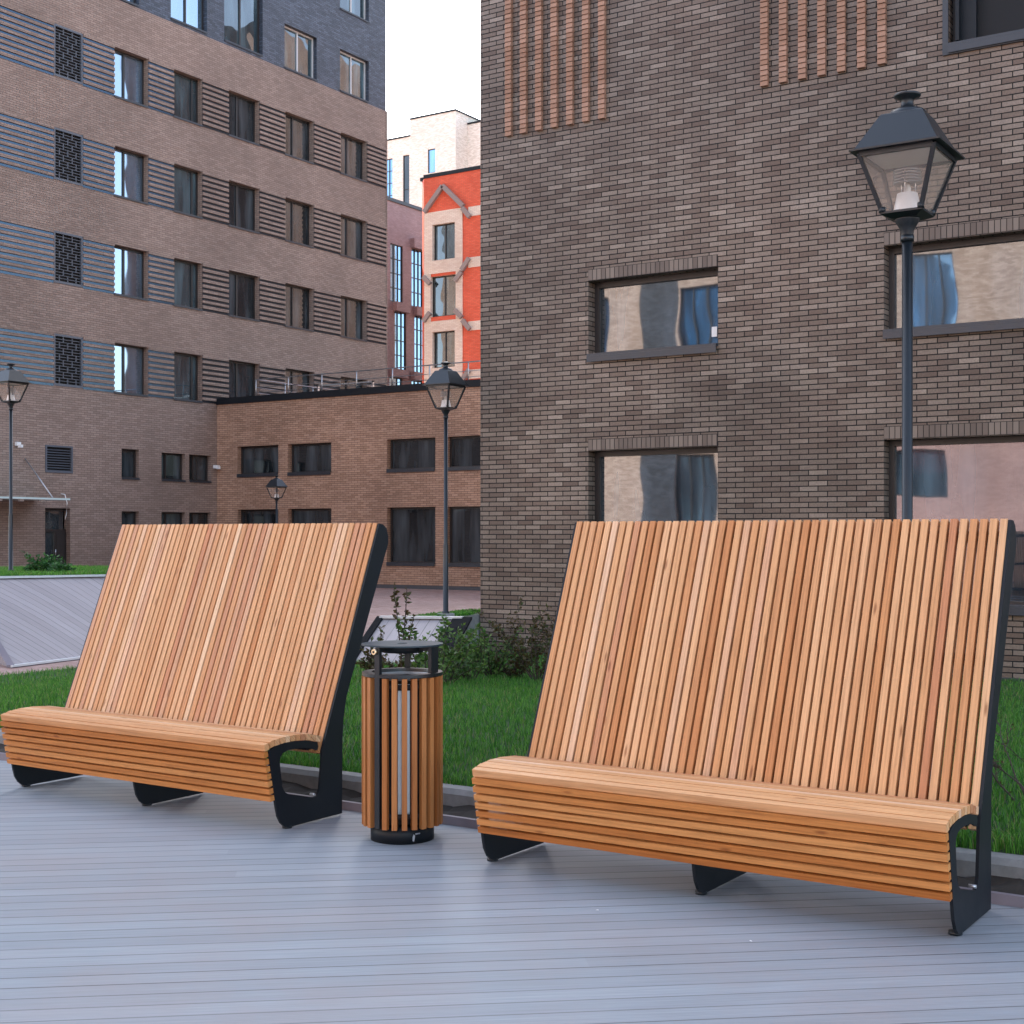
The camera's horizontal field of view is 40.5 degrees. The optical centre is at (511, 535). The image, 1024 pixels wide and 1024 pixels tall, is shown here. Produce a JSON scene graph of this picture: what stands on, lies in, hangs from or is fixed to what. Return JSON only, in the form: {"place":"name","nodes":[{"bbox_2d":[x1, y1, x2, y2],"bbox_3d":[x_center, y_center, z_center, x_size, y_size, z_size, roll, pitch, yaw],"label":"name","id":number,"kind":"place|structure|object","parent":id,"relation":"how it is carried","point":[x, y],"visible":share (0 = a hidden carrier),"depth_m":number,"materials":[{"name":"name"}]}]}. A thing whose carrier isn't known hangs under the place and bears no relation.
{"place":"outdoors","nodes":[
{"label":"outdoors","id":0,"kind":"place"},
{"bbox_2d":[0,574,105,667],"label":"sloped deck","id":1,"kind":"structure","parent":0,"point":[45,619],"depth_m":21.52,"materials":[{"name":"grey wood"}]},
{"bbox_2d":[0,564,107,577],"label":"raised lawn grass","id":2,"kind":"structure","parent":0,"point":[79,570],"depth_m":24.07,"materials":[{"name":"green plant"}]},
{"bbox_2d":[0,0,386,567],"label":"apartment building","id":3,"kind":"structure","parent":0,"point":[193,210],"depth_m":50.13,"materials":[{"name":"brick"}]},
{"bbox_2d":[15,442,22,447],"bbox_3d":[-15.837,-2.930,44.575,0.260,0.180,0.150,0,0,33],"label":"wall camera","id":4,"kind":"object","parent":3,"relation":"attached to","point":[18,444],"depth_m":44.54,"materials":[{"name":"white paint"}]},
{"bbox_2d":[0,458,69,501],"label":"entrance canopy","id":5,"kind":"object","parent":3,"relation":"attached to","point":[30,499],"visible":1,"depth_m":43.74,"materials":[{"name":"grey metal"}]},
{"bbox_2d":[45,508,65,564],"bbox_3d":[-15.280,0.440,46.138,0.142,2.720,1.020,0,0,33],"label":"door","id":6,"kind":"structure","parent":3,"relation":"in","point":[55,535],"depth_m":46.20,"materials":[{"name":"black glass"}]},
{"bbox_2d":[122,511,135,524],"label":"window","id":7,"kind":"structure","parent":3,"relation":"in","point":[128,517],"depth_m":48.83,"materials":[{"name":"black glass"}]},
{"bbox_2d":[122,449,139,479],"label":"window","id":8,"kind":"structure","parent":3,"relation":"in","point":[128,456],"depth_m":48.83,"materials":[{"name":"black glass"}]},
{"bbox_2d":[114,344,148,396],"bbox_3d":[-13.479,-5.815,48.730,0.360,1.770,1.550,0,0,33],"label":"window","id":9,"kind":"structure","parent":3,"relation":"in","point":[129,360],"depth_m":48.92,"materials":[{"name":"black"}]},
{"bbox_2d":[114,246,148,300],"bbox_3d":[-13.479,-9.225,48.730,0.360,1.770,1.550,0,0,33],"label":"window","id":10,"kind":"structure","parent":3,"relation":"in","point":[129,264],"depth_m":48.92,"materials":[{"name":"black glass"}]},
{"bbox_2d":[114,148,148,204],"bbox_3d":[-13.479,-12.645,48.730,0.360,1.770,1.550,0,0,33],"label":"window","id":11,"kind":"structure","parent":3,"relation":"in","point":[129,167],"depth_m":48.92,"materials":[{"name":"black"}]},
{"bbox_2d":[114,49,148,108],"bbox_3d":[-13.479,-16.075,48.730,0.360,1.770,1.550,0,0,33],"label":"window","id":12,"kind":"structure","parent":3,"relation":"in","point":[129,70],"depth_m":48.92,"materials":[{"name":"black"}]},
{"bbox_2d":[123,0,139,6],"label":"window","id":13,"kind":"structure","parent":3,"relation":"in","point":[132,2],"depth_m":48.76,"materials":[{"name":"black"}]},
{"bbox_2d":[161,512,181,524],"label":"window","id":14,"kind":"structure","parent":3,"relation":"in","point":[171,518],"depth_m":50.53,"materials":[{"name":"black glass"}]},
{"bbox_2d":[161,453,185,481],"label":"window","id":15,"kind":"structure","parent":3,"relation":"in","point":[171,464],"depth_m":50.51,"materials":[{"name":"black glass"}]},
{"bbox_2d":[173,166,202,218],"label":"window","id":16,"kind":"structure","parent":3,"relation":"in","point":[185,181],"depth_m":51.20,"materials":[{"name":"black glass"}]},
{"bbox_2d":[174,353,202,402],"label":"window","id":17,"kind":"structure","parent":3,"relation":"in","point":[185,365],"depth_m":51.20,"materials":[{"name":"black"}]},
{"bbox_2d":[174,259,202,310],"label":"window","id":18,"kind":"structure","parent":3,"relation":"in","point":[185,273],"depth_m":51.20,"materials":[{"name":"black"}]},
{"bbox_2d":[174,72,202,126],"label":"window","id":19,"kind":"structure","parent":3,"relation":"in","point":[185,88],"depth_m":51.20,"materials":[{"name":"black"}]},
{"bbox_2d":[171,0,207,33],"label":"window","id":20,"kind":"structure","parent":3,"relation":"in","point":[189,13],"depth_m":51.26,"materials":[{"name":"black"}]},
{"bbox_2d":[189,513,207,524],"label":"window","id":21,"kind":"structure","parent":3,"relation":"in","point":[194,518],"depth_m":51.67,"materials":[{"name":"black glass"}]},
{"bbox_2d":[189,455,211,482],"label":"window","id":22,"kind":"structure","parent":3,"relation":"in","point":[198,464],"depth_m":51.61,"materials":[{"name":"black glass"}]},
{"bbox_2d":[228,361,254,397],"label":"window","id":23,"kind":"structure","parent":3,"relation":"in","point":[241,383],"depth_m":53.66,"materials":[{"name":"black"}]},
{"bbox_2d":[224,0,262,56],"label":"window","id":24,"kind":"structure","parent":3,"relation":"in","point":[241,17],"depth_m":53.64,"materials":[{"name":"black"}]},
{"bbox_2d":[228,272,259,321],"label":"window","id":25,"kind":"structure","parent":3,"relation":"in","point":[241,288],"depth_m":53.66,"materials":[{"name":"black"}]},
{"bbox_2d":[228,182,259,233],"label":"window","id":26,"kind":"structure","parent":3,"relation":"in","point":[241,203],"depth_m":53.66,"materials":[{"name":"black glass"}]},
{"bbox_2d":[228,92,259,145],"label":"window","id":27,"kind":"structure","parent":3,"relation":"in","point":[241,112],"depth_m":53.66,"materials":[{"name":"black"}]},
{"bbox_2d":[285,369,308,392],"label":"window","id":28,"kind":"structure","parent":3,"relation":"in","point":[300,380],"depth_m":56.32,"materials":[{"name":"black"}]},
{"bbox_2d":[285,284,313,331],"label":"window","id":29,"kind":"structure","parent":3,"relation":"in","point":[297,298],"depth_m":56.32,"materials":[{"name":"black"}]},
{"bbox_2d":[285,199,313,247],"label":"window","id":30,"kind":"structure","parent":3,"relation":"in","point":[297,214],"depth_m":56.32,"materials":[{"name":"black glass"}]},
{"bbox_2d":[285,114,313,164],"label":"window","id":31,"kind":"structure","parent":3,"relation":"in","point":[297,130],"depth_m":56.32,"materials":[{"name":"black"}]},
{"bbox_2d":[285,26,316,80],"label":"window","id":32,"kind":"structure","parent":3,"relation":"in","point":[298,46],"depth_m":56.36,"materials":[{"name":"grey"}]},
{"bbox_2d":[340,377,361,388],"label":"window","id":33,"kind":"structure","parent":3,"relation":"in","point":[348,386],"depth_m":59.13,"materials":[{"name":"black"}]},
{"bbox_2d":[340,297,366,341],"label":"window","id":34,"kind":"structure","parent":3,"relation":"in","point":[351,309],"depth_m":59.19,"materials":[{"name":"black"}]},
{"bbox_2d":[340,216,366,261],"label":"window","id":35,"kind":"structure","parent":3,"relation":"in","point":[351,229],"depth_m":59.19,"materials":[{"name":"black glass"}]},
{"bbox_2d":[340,134,366,182],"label":"window","id":36,"kind":"structure","parent":3,"relation":"in","point":[351,149],"depth_m":59.19,"materials":[{"name":"black"}]},
{"bbox_2d":[340,51,368,102],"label":"window","id":37,"kind":"structure","parent":3,"relation":"in","point":[352,70],"depth_m":59.25,"materials":[{"name":"grey"}]},
{"bbox_2d":[340,0,368,22],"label":"window","id":38,"kind":"structure","parent":3,"relation":"in","point":[356,8],"depth_m":59.36,"materials":[{"name":"grey"}]},
{"bbox_2d":[0,588,479,674],"bbox_3d":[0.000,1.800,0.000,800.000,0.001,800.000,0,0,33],"label":"paved ground","id":39,"kind":"structure","parent":0,"point":[424,601],"depth_m":36.38,"materials":[{"name":"grey concrete"}]},
{"bbox_2d":[265,475,286,523],"bbox_3d":[-7.133,0.030,42.002,0.504,3.740,0.504,0,0,33],"label":"street lamp","id":40,"kind":"object","parent":39,"relation":"on","point":[276,482],"visible":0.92,"depth_m":41.94,"materials":[{"name":"black metal"}]},
{"bbox_2d":[216,379,479,590],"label":"wing","id":41,"kind":"structure","parent":39,"relation":"on","point":[366,455],"depth_m":48.10,"materials":[{"name":"brown brick"}]},
{"bbox_2d":[237,445,277,476],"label":"window","id":42,"kind":"structure","parent":41,"relation":"in","point":[256,461],"depth_m":51.24,"materials":[{"name":"black glass"}]},
{"bbox_2d":[241,509,275,523],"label":"window","id":43,"kind":"structure","parent":41,"relation":"in","point":[252,516],"depth_m":51.29,"materials":[{"name":"black glass"}]},
{"bbox_2d":[287,443,330,475],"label":"window","id":44,"kind":"structure","parent":41,"relation":"in","point":[315,458],"depth_m":49.88,"materials":[{"name":"black glass"}]},
{"bbox_2d":[292,508,330,523],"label":"window","id":45,"kind":"structure","parent":41,"relation":"in","point":[323,515],"depth_m":49.89,"materials":[{"name":"black glass"}]},
{"bbox_2d":[255,360,479,395],"bbox_3d":[1.654,-5.350,49.150,21.502,0.979,8.044,0,0,33],"label":"roof railing","id":46,"kind":"object","parent":41,"relation":"on","point":[318,388],"visible":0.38,"depth_m":49.85,"materials":[{"name":"silver metal"}]},
{"bbox_2d":[386,438,434,472],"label":"window","id":47,"kind":"structure","parent":41,"relation":"in","point":[407,455],"depth_m":47.42,"materials":[{"name":"black glass"}]},
{"bbox_2d":[386,507,434,566],"bbox_3d":[-3.378,0.025,47.297,2.050,2.010,0.330,0,0,33],"label":"window","id":48,"kind":"structure","parent":41,"relation":"in","point":[412,528],"depth_m":47.42,"materials":[{"name":"black glass"}]},
{"bbox_2d":[448,436,479,470],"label":"window","id":49,"kind":"structure","parent":41,"relation":"in","point":[464,450],"depth_m":46.24,"materials":[{"name":"black glass"}]},
{"bbox_2d":[448,506,479,566],"bbox_3d":[-1.252,0.025,45.925,2.090,2.010,0.330,0,0,33],"label":"window","id":50,"kind":"structure","parent":41,"relation":"in","point":[464,521],"depth_m":46.24,"materials":[{"name":"black glass"}]},
{"bbox_2d":[0,728,1023,879],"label":"kerb","id":51,"kind":"structure","parent":39,"relation":"on","point":[1007,865],"depth_m":7.87,"materials":[{"name":"grey concrete"}]},
{"bbox_2d":[480,0,1023,681],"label":"dark brick building","id":52,"kind":"structure","parent":39,"relation":"on","point":[690,274],"depth_m":18.87,"materials":[{"name":"brick"}]},
{"bbox_2d":[586,270,717,361],"bbox_3d":[2.024,-3.103,19.650,2.040,1.175,0.340,0,0,33],"label":"window","id":53,"kind":"structure","parent":52,"relation":"in","point":[676,314],"depth_m":19.74,"materials":[{"name":"black"}]},
{"bbox_2d":[595,447,717,522],"bbox_3d":[2.092,-0.175,19.755,2.040,2.110,0.090,0,0,33],"label":"window","id":54,"kind":"structure","parent":52,"relation":"in","point":[681,484],"depth_m":19.77,"materials":[{"name":"black glass"}]},
{"bbox_2d":[883,233,1023,338],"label":"window","id":55,"kind":"structure","parent":52,"relation":"in","point":[972,285],"depth_m":17.42,"materials":[{"name":"black"}]},
{"bbox_2d":[889,436,1023,615],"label":"window","id":56,"kind":"structure","parent":52,"relation":"in","point":[978,478],"depth_m":17.40,"materials":[{"name":"black"}]},
{"bbox_2d":[948,0,1023,52],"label":"window","id":57,"kind":"structure","parent":52,"relation":"in","point":[998,21],"depth_m":17.17,"materials":[{"name":"black"}]},
{"bbox_2d":[387,196,421,385],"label":"pink building","id":58,"kind":"structure","parent":0,"point":[404,284],"depth_m":85.64,"materials":[{"name":"brick"}]},
{"bbox_2d":[389,377,401,385],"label":"window","id":59,"kind":"structure","parent":58,"relation":"in","point":[399,380],"depth_m":85.04,"materials":[{"name":"black"}]},
{"bbox_2d":[390,243,401,301],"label":"window","id":60,"kind":"structure","parent":58,"relation":"in","point":[395,250],"depth_m":85.04,"materials":[{"name":"blue glass"}]},
{"bbox_2d":[394,311,405,369],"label":"window","id":61,"kind":"structure","parent":58,"relation":"in","point":[399,318],"depth_m":85.39,"materials":[{"name":"blue"}]},
{"bbox_2d":[412,249,421,306],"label":"window","id":62,"kind":"structure","parent":58,"relation":"in","point":[416,254],"depth_m":86.84,"materials":[{"name":"blue"}]},
{"bbox_2d":[415,316,421,372],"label":"window","id":63,"kind":"structure","parent":58,"relation":"in","point":[418,322],"depth_m":87.03,"materials":[{"name":"blue"}]},
{"bbox_2d":[386,0,479,138],"label":"sky","id":64,"kind":"structure","parent":0,"point":[433,46],"materials":[{"name":"white"}]},
{"bbox_2d":[387,109,479,207],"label":"beige building","id":65,"kind":"structure","parent":0,"point":[443,141],"depth_m":120.15,"materials":[{"name":"paint"}]},
{"bbox_2d":[387,158,392,197],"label":"window","id":66,"kind":"structure","parent":65,"relation":"in","point":[389,161],"depth_m":122.49,"materials":[{"name":"blue"}]},
{"bbox_2d":[403,155,408,202],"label":"window","id":67,"kind":"structure","parent":65,"relation":"in","point":[405,158],"depth_m":121.54,"materials":[{"name":"black"}]},
{"bbox_2d":[428,149,434,172],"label":"window","id":68,"kind":"structure","parent":65,"relation":"in","point":[431,153],"depth_m":120.07,"materials":[{"name":"blue glass"}]},
{"bbox_2d":[409,608,479,615],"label":"planter lawn grass","id":69,"kind":"structure","parent":0,"point":[462,612],"depth_m":20.90,"materials":[{"name":"green plant"}]},
{"bbox_2d":[420,165,479,382],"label":"orange building","id":70,"kind":"structure","parent":0,"point":[450,319],"depth_m":76.75,"materials":[{"name":"brick"}]},
{"bbox_2d":[434,223,454,260],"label":"window","id":71,"kind":"structure","parent":70,"relation":"in","point":[444,235],"depth_m":77.16,"materials":[{"name":"black"}]},
{"bbox_2d":[433,275,455,316],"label":"window","id":72,"kind":"structure","parent":70,"relation":"in","point":[444,287],"depth_m":77.16,"materials":[{"name":"black"}]},
{"bbox_2d":[434,331,454,367],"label":"window","id":73,"kind":"structure","parent":70,"relation":"in","point":[444,342],"depth_m":77.16,"materials":[{"name":"black"}]},
{"bbox_2d":[464,613,479,645],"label":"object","id":74,"kind":"structure","parent":0,"point":[475,619],"depth_m":21.07,"materials":[{"name":"concrete"}]},
{"bbox_2d":[438,613,454,615],"bbox_3d":[-0.984,1.180,20.600,0.260,0.060,0.260,0,0,33],"label":"lamp footing","id":75,"kind":"object","parent":74,"relation":"on","point":[451,614],"visible":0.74,"depth_m":20.52,"materials":[{"name":"grey stone"}]},
{"bbox_2d":[422,362,468,613],"bbox_3d":[-0.984,-0.715,20.600,0.504,3.740,0.504,0,0,33],"label":"street lamp","id":76,"kind":"object","parent":75,"relation":"on","point":[445,377],"visible":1,"depth_m":20.57,"materials":[{"name":"black metal"}]},
{"bbox_2d":[0,760,1023,1023],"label":"deck floor","id":77,"kind":"structure","parent":0,"point":[120,902],"depth_m":5.58,"materials":[{"name":"grey wood"}]},
{"bbox_2d":[0,523,387,828],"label":"slatted bench","id":78,"kind":"object","parent":77,"relation":"on","point":[220,659],"visible":1,"depth_m":8.39,"materials":[{"name":"wood"}]},
{"bbox_2d":[361,640,442,844],"bbox_3d":[-0.586,1.085,7.341,0.432,1.031,0.450,0,0,33],"label":"litter bin","id":79,"kind":"object","parent":77,"relation":"on","point":[402,756],"visible":1,"depth_m":7.20,"materials":[{"name":"wood"}]},
{"bbox_2d":[0,752,1023,907],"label":"deck edge","id":80,"kind":"object","parent":77,"relation":"attached to","point":[1006,899],"depth_m":7.60,"materials":[{"name":"grey wood"}]},
{"bbox_2d":[0,743,1023,894],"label":"soil strip","id":81,"kind":"object","parent":80,"relation":"on","point":[1007,885],"visible":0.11,"depth_m":7.79,"materials":[{"name":"brown soil"}]},
{"bbox_2d":[472,519,1015,935],"bbox_3d":[1.023,0.761,6.466,2.321,1.678,1.052,0,0,34],"label":"slatted bench","id":82,"kind":"object","parent":77,"relation":"on","point":[721,702],"visible":1,"depth_m":6.37,"materials":[{"name":"wood"}]},
{"bbox_2d":[0,651,1023,854],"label":"lawn ground","id":83,"kind":"structure","parent":0,"point":[514,732],"depth_m":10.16,"materials":[{"name":"plant"}]},
{"bbox_2d":[355,625,411,669],"bbox_3d":[-1.345,1.280,14.880,0.632,0.642,0.642,0,0,-35],"label":"shrub","id":84,"kind":"object","parent":83,"relation":"on","point":[369,664],"visible":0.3,"depth_m":14.83,"materials":[{"name":"green plant"}]},
{"bbox_2d":[390,582,416,667],"bbox_3d":[-1.132,1.036,14.640,0.278,1.116,0.236,0,0,33],"label":"shrub","id":85,"kind":"object","parent":83,"relation":"on","point":[401,663],"visible":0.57,"depth_m":14.64,"materials":[{"name":"green plant"}]},
{"bbox_2d":[384,654,443,670],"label":"shrub","id":86,"kind":"object","parent":83,"relation":"on","point":[392,665],"visible":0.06,"depth_m":14.74,"materials":[{"name":"green plant"}]},
{"bbox_2d":[356,615,471,663],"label":"sloped deck","id":87,"kind":"structure","parent":83,"relation":"on","point":[424,625],"depth_m":19.71,"materials":[{"name":"grey wood"}]},
{"bbox_2d":[396,616,482,681],"bbox_3d":[-0.806,1.213,14.302,0.734,0.770,0.817,0,0,-29],"label":"shrub","id":88,"kind":"object","parent":83,"relation":"on","point":[421,661],"visible":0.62,"depth_m":14.28,"materials":[{"name":"green plant"}]},
{"bbox_2d":[411,620,488,682],"bbox_3d":[-0.652,1.257,14.930,0.821,0.744,0.982,0,0,-30],"label":"shrub","id":89,"kind":"object","parent":83,"relation":"on","point":[456,672],"visible":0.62,"depth_m":14.97,"materials":[{"name":"green plant"}]},
{"bbox_2d":[438,626,494,679],"bbox_3d":[-0.550,1.326,15.560,0.653,0.668,0.724,0,0,8],"label":"shrub","id":90,"kind":"object","parent":83,"relation":"on","point":[477,653],"visible":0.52,"depth_m":15.57,"materials":[{"name":"green plant"}]},
{"bbox_2d":[461,627,523,677],"bbox_3d":[-0.302,1.380,16.081,0.793,0.624,0.808,0,0,11],"label":"shrub","id":91,"kind":"object","parent":83,"relation":"on","point":[492,667],"visible":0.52,"depth_m":16.11,"materials":[{"name":"green plant"}]},
{"bbox_2d":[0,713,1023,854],"bbox_3d":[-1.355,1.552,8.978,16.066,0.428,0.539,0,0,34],"label":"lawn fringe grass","id":92,"kind":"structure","parent":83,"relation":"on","point":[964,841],"depth_m":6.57,"materials":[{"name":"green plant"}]},
{"bbox_2d":[490,639,538,677],"bbox_3d":[0.033,1.449,16.361,0.688,0.508,0.593,0,0,12],"label":"shrub","id":93,"kind":"object","parent":83,"relation":"on","point":[514,670],"visible":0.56,"depth_m":16.28,"materials":[{"name":"green plant"}]},
{"bbox_2d":[478,596,554,680],"bbox_3d":[0.149,1.190,15.854,1.375,0.997,0.851,0,0,-29],"label":"shrub","id":94,"kind":"object","parent":83,"relation":"on","point":[523,658],"visible":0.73,"depth_m":15.81,"materials":[{"name":"green plant"}]},
{"bbox_2d":[849,90,964,757],"bbox_3d":[2.224,-0.625,7.800,0.504,3.740,0.504,0,0,33],"label":"street lamp","id":95,"kind":"object","parent":83,"relation":"on","point":[906,135],"visible":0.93,"depth_m":7.77,"materials":[{"name":"black metal"}]},
{"bbox_2d":[956,700,1023,804],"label":"shrub","id":96,"kind":"object","parent":83,"relation":"on","point":[995,764],"visible":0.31,"depth_m":7.57,"materials":[{"name":"green plant"}]},
{"bbox_3d":[-8.999,0.675,24.900,0.260,0.070,0.260,0,0,33],"label":"lamp footing","id":97,"kind":"object","parent":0,"visible":0},
{"bbox_2d":[0,363,30,570],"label":"street lamp","id":98,"kind":"object","parent":97,"relation":"on","point":[11,376],"visible":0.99,"depth_m":24.87,"materials":[{"name":"black metal"}]},
{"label":"raised lawn ground","id":99,"kind":"structure","parent":0,"visible":0},
{"bbox_2d":[20,550,64,570],"bbox_3d":[-8.426,0.500,24.938,0.816,0.503,0.852,0,0,33],"label":"juniper","id":100,"kind":"object","parent":99,"relation":"on","point":[45,562],"visible":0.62,"depth_m":24.83,"materials":[{"name":"green plant"}]},
{"bbox_2d":[45,561,76,571],"bbox_3d":[-8.026,0.596,24.632,0.652,0.325,0.469,0,0,33],"label":"juniper","id":101,"kind":"object","parent":99,"relation":"on","point":[64,567],"visible":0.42,"depth_m":24.50,"materials":[{"name":"green plant"}]}
]}

